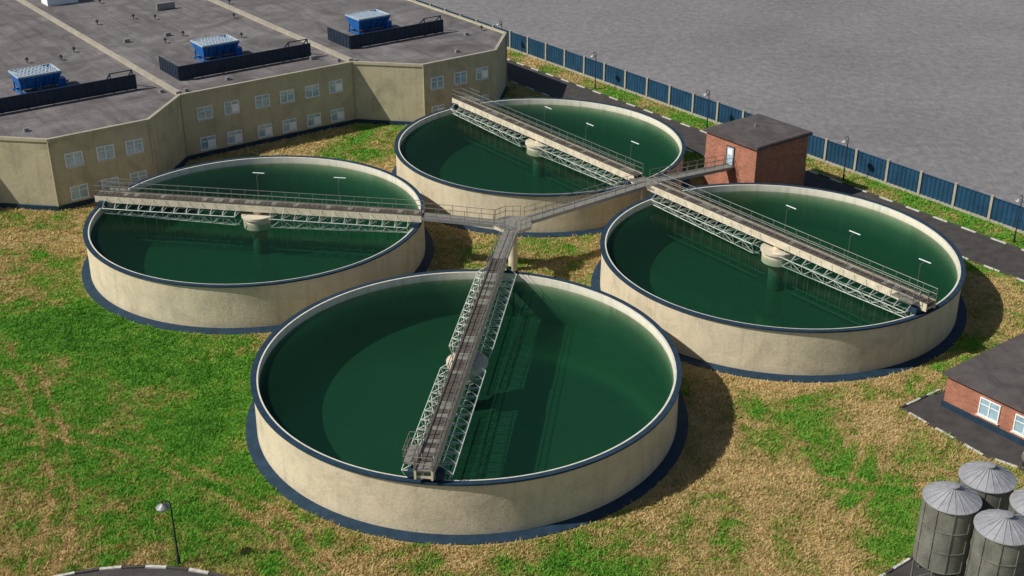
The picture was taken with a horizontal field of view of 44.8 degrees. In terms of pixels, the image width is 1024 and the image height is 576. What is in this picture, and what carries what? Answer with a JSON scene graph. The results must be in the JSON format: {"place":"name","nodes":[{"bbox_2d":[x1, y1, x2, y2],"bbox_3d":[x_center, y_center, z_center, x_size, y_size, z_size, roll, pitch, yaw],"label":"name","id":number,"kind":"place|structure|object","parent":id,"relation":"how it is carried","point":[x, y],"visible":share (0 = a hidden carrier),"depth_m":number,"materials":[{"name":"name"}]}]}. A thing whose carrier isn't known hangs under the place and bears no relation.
{"place":"outdoors","nodes":[
{"label":"outdoors","id":0,"kind":"place"},
{"bbox_2d":[0,49,1023,575],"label":"lawn","id":1,"kind":"structure","parent":0,"point":[694,417],"depth_m":103.05,"materials":[{"name":"plant"}]},
{"bbox_2d":[53,565,226,575],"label":"road turning circle","id":2,"kind":"object","parent":1,"relation":"on","point":[144,570],"visible":1,"depth_m":87.37,"materials":[{"name":"asphalt"}]},
{"bbox_2d":[155,500,180,564],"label":"street lamp","id":3,"kind":"object","parent":1,"relation":"on","point":[162,507],"visible":1,"depth_m":86.15,"materials":[{"name":"metal"}]},
{"bbox_2d":[0,86,507,210],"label":"plinth","id":4,"kind":"structure","parent":1,"relation":"on","point":[183,162],"depth_m":165.56,"materials":[{"name":"grey concrete"}]},
{"bbox_2d":[0,37,505,205],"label":"walls","id":5,"kind":"structure","parent":4,"relation":"on","point":[390,93],"depth_m":163.69,"materials":[{"name":"beige paint"}]},
{"bbox_2d":[0,0,502,137],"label":"roof","id":6,"kind":"structure","parent":5,"relation":"on","point":[34,37],"depth_m":181.22,"materials":[{"name":"rubber"}]},
{"bbox_2d":[8,63,68,93],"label":"rooftop hvac unit","id":7,"kind":"object","parent":6,"relation":"on","point":[37,76],"visible":0.93,"depth_m":159.41,"materials":[{"name":"blue metal"}]},
{"bbox_2d":[17,0,357,94],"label":"roof ridges","id":8,"kind":"object","parent":6,"relation":"on","point":[141,70],"visible":1,"depth_m":181.57,"materials":[{"name":"beige concrete"}]},
{"bbox_2d":[190,34,241,61],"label":"rooftop hvac unit","id":9,"kind":"object","parent":6,"relation":"on","point":[212,46],"visible":0.96,"depth_m":172.74,"materials":[{"name":"blue metal"}]},
{"bbox_2d":[0,15,443,113],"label":"roof screens","id":10,"kind":"object","parent":6,"relation":"on","point":[78,91],"visible":1,"depth_m":167.01,"materials":[{"name":"black metal"}]},
{"bbox_2d":[23,0,482,131],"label":"roof vents","id":11,"kind":"object","parent":6,"relation":"on","point":[166,34],"visible":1,"depth_m":176.81,"materials":[{"name":"grey metal"}]},
{"bbox_2d":[345,9,391,33],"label":"rooftop hvac unit","id":12,"kind":"object","parent":6,"relation":"on","point":[367,20],"visible":0.97,"depth_m":186.02,"materials":[{"name":"blue metal"}]},
{"bbox_2d":[0,0,506,141],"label":"parapet","id":13,"kind":"structure","parent":5,"relation":"on","point":[159,111],"depth_m":164.97,"materials":[{"name":"concrete"}]},
{"bbox_2d":[64,66,488,201],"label":"windows","id":14,"kind":"structure","parent":5,"relation":"attached to","point":[104,153],"depth_m":165.16,"materials":[{"name":"white glass"}]},
{"bbox_2d":[47,35,506,206],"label":"downpipes","id":15,"kind":"object","parent":5,"relation":"attached to","point":[185,133],"visible":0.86,"depth_m":159.94,"materials":[{"name":"beige metal"}]},
{"bbox_2d":[82,155,433,334],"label":"clarifier tank","id":16,"kind":"object","parent":1,"relation":"on","point":[257,283],"visible":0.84,"depth_m":134.51,"materials":[{"name":"concrete"}]},
{"bbox_2d":[93,172,423,255],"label":"scraper bridge","id":17,"kind":"structure","parent":16,"relation":"on","point":[115,196],"depth_m":133.37,"materials":[{"name":"metal"}]},
{"bbox_2d":[246,269,687,544],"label":"clarifier tank","id":18,"kind":"object","parent":1,"relation":"on","point":[577,419],"visible":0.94,"depth_m":105.99,"materials":[{"name":"concrete"}]},
{"bbox_2d":[401,247,516,480],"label":"scraper bridge","id":19,"kind":"structure","parent":18,"relation":"on","point":[426,456],"depth_m":100.10,"materials":[{"name":"metal"}]},
{"bbox_2d":[494,206,531,270],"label":"walkway hub","id":20,"kind":"object","parent":1,"relation":"on","point":[524,224],"visible":0.87,"depth_m":129.95,"materials":[{"name":"concrete"}]},
{"bbox_2d":[421,203,495,227],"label":"walkway bridge","id":21,"kind":"structure","parent":20,"relation":"on","point":[456,219],"depth_m":130.00,"materials":[{"name":"metal"}]},
{"bbox_2d":[492,221,516,262],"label":"walkway bridge","id":22,"kind":"structure","parent":20,"relation":"on","point":[507,239],"depth_m":124.10,"materials":[{"name":"metal"}]},
{"bbox_2d":[524,173,645,223],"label":"walkway bridge","id":23,"kind":"structure","parent":20,"relation":"on","point":[607,195],"depth_m":134.53,"materials":[{"name":"metal"}]},
{"bbox_2d":[391,97,689,237],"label":"clarifier tank","id":24,"kind":"object","parent":1,"relation":"on","point":[449,165],"visible":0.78,"depth_m":159.23,"materials":[{"name":"concrete"}]},
{"bbox_2d":[450,88,643,191],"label":"scraper bridge","id":25,"kind":"structure","parent":24,"relation":"on","point":[558,142],"depth_m":153.56,"materials":[{"name":"metal"}]},
{"bbox_2d":[590,52,595,88],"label":"street lamp","id":26,"kind":"object","parent":1,"relation":"on","point":[592,55],"visible":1,"depth_m":188.66,"materials":[{"name":"metal"}]},
{"bbox_2d":[629,176,657,199],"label":"walkway junction platform","id":27,"kind":"structure","parent":1,"relation":"on","point":[647,183],"depth_m":139.79,"materials":[{"name":"metal"}]},
{"bbox_2d":[649,155,732,183],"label":"walkway bridge","id":28,"kind":"structure","parent":27,"relation":"on","point":[694,173],"depth_m":143.37,"materials":[{"name":"metal"}]},
{"bbox_2d":[703,90,709,127],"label":"street lamp","id":29,"kind":"object","parent":1,"relation":"on","point":[706,94],"visible":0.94,"depth_m":171.08,"materials":[{"name":"metal"}]},
{"bbox_2d":[591,183,966,382],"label":"clarifier tank","id":30,"kind":"object","parent":1,"relation":"on","point":[703,309],"visible":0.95,"depth_m":126.65,"materials":[{"name":"concrete"}]},
{"bbox_2d":[649,173,938,325],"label":"scraper bridge","id":31,"kind":"structure","parent":30,"relation":"on","point":[916,301],"depth_m":123.42,"materials":[{"name":"metal"}]},
{"bbox_2d":[841,136,848,180],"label":"street lamp","id":32,"kind":"object","parent":1,"relation":"on","point":[844,141],"visible":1,"depth_m":153.95,"materials":[{"name":"metal"}]},
{"bbox_2d":[1012,195,1023,242],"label":"street lamp","id":33,"kind":"object","parent":1,"relation":"on","point":[1019,200],"visible":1,"depth_m":136.53,"materials":[{"name":"metal"}]},
{"bbox_2d":[420,0,1023,230],"bbox_3d":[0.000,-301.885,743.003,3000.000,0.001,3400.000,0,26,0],"label":"ground","id":34,"kind":"structure","parent":0,"point":[934,88],"depth_m":204.29,"materials":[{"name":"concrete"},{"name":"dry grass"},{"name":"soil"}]},
{"bbox_2d":[415,0,1023,233],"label":"perimeter fence","id":35,"kind":"object","parent":34,"relation":"on","point":[958,197],"visible":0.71,"depth_m":161.21,"materials":[{"name":"metal"}]},
{"bbox_2d":[507,59,1023,281],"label":"road","id":36,"kind":"structure","parent":0,"point":[997,255],"depth_m":153.64,"materials":[{"name":"grey asphalt"}]},
{"bbox_2d":[879,555,962,575],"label":"silo pavement","id":37,"kind":"structure","parent":0,"point":[904,567],"depth_m":87.56,"materials":[{"name":"grey asphalt"}]},
{"bbox_2d":[910,481,981,575],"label":"grain silo","id":38,"kind":"object","parent":37,"relation":"on","point":[949,510],"visible":0.93,"depth_m":83.04,"materials":[{"name":"metal"}]},
{"bbox_2d":[958,461,1016,511],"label":"grain silo","id":39,"kind":"object","parent":37,"relation":"on","point":[992,485],"visible":0.52,"depth_m":84.54,"materials":[{"name":"metal"}]},
{"bbox_2d":[964,509,1023,575],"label":"grain silo","id":40,"kind":"object","parent":37,"relation":"on","point":[997,545],"visible":1,"depth_m":79.83,"materials":[{"name":"metal"}]},
{"bbox_2d":[1008,488,1023,516],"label":"grain silo","id":41,"kind":"object","parent":37,"relation":"on","point":[1016,502],"visible":0.28,"depth_m":82.70,"materials":[{"name":"metal"}]},
{"bbox_2d":[899,385,1023,470],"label":"house pavement","id":42,"kind":"structure","parent":0,"point":[931,411],"depth_m":103.85,"materials":[{"name":"grey asphalt"}]},
{"bbox_2d":[941,399,1023,446],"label":"plinth","id":43,"kind":"structure","parent":42,"relation":"on","point":[981,422],"depth_m":104.33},
{"bbox_2d":[944,377,1023,439],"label":"walls","id":44,"kind":"structure","parent":43,"relation":"on","point":[962,397],"depth_m":104.70,"materials":[{"name":"red brick"}]},
{"bbox_2d":[942,333,1023,412],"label":"roof","id":45,"kind":"structure","parent":44,"relation":"on","point":[996,372],"depth_m":105.79,"materials":[{"name":"concrete"}]},
{"bbox_2d":[975,397,1023,437],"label":"windows","id":46,"kind":"structure","parent":44,"relation":"attached to","point":[989,410],"depth_m":103.17,"materials":[{"name":"clear glass"}]},
{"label":"plinth","id":47,"kind":"object","parent":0,"visible":0},
{"bbox_2d":[703,133,808,185],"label":"walls","id":48,"kind":"structure","parent":47,"relation":"on","point":[783,163],"depth_m":146.84,"materials":[{"name":"red brick"}]},
{"bbox_2d":[724,145,734,169],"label":"door","id":49,"kind":"structure","parent":48,"relation":"attached to","point":[730,151],"depth_m":146.53,"materials":[{"name":"paint"}]},
{"bbox_2d":[703,114,812,150],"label":"roof","id":50,"kind":"structure","parent":48,"relation":"on","point":[757,132],"depth_m":147.57,"materials":[{"name":"concrete"}]}
]}

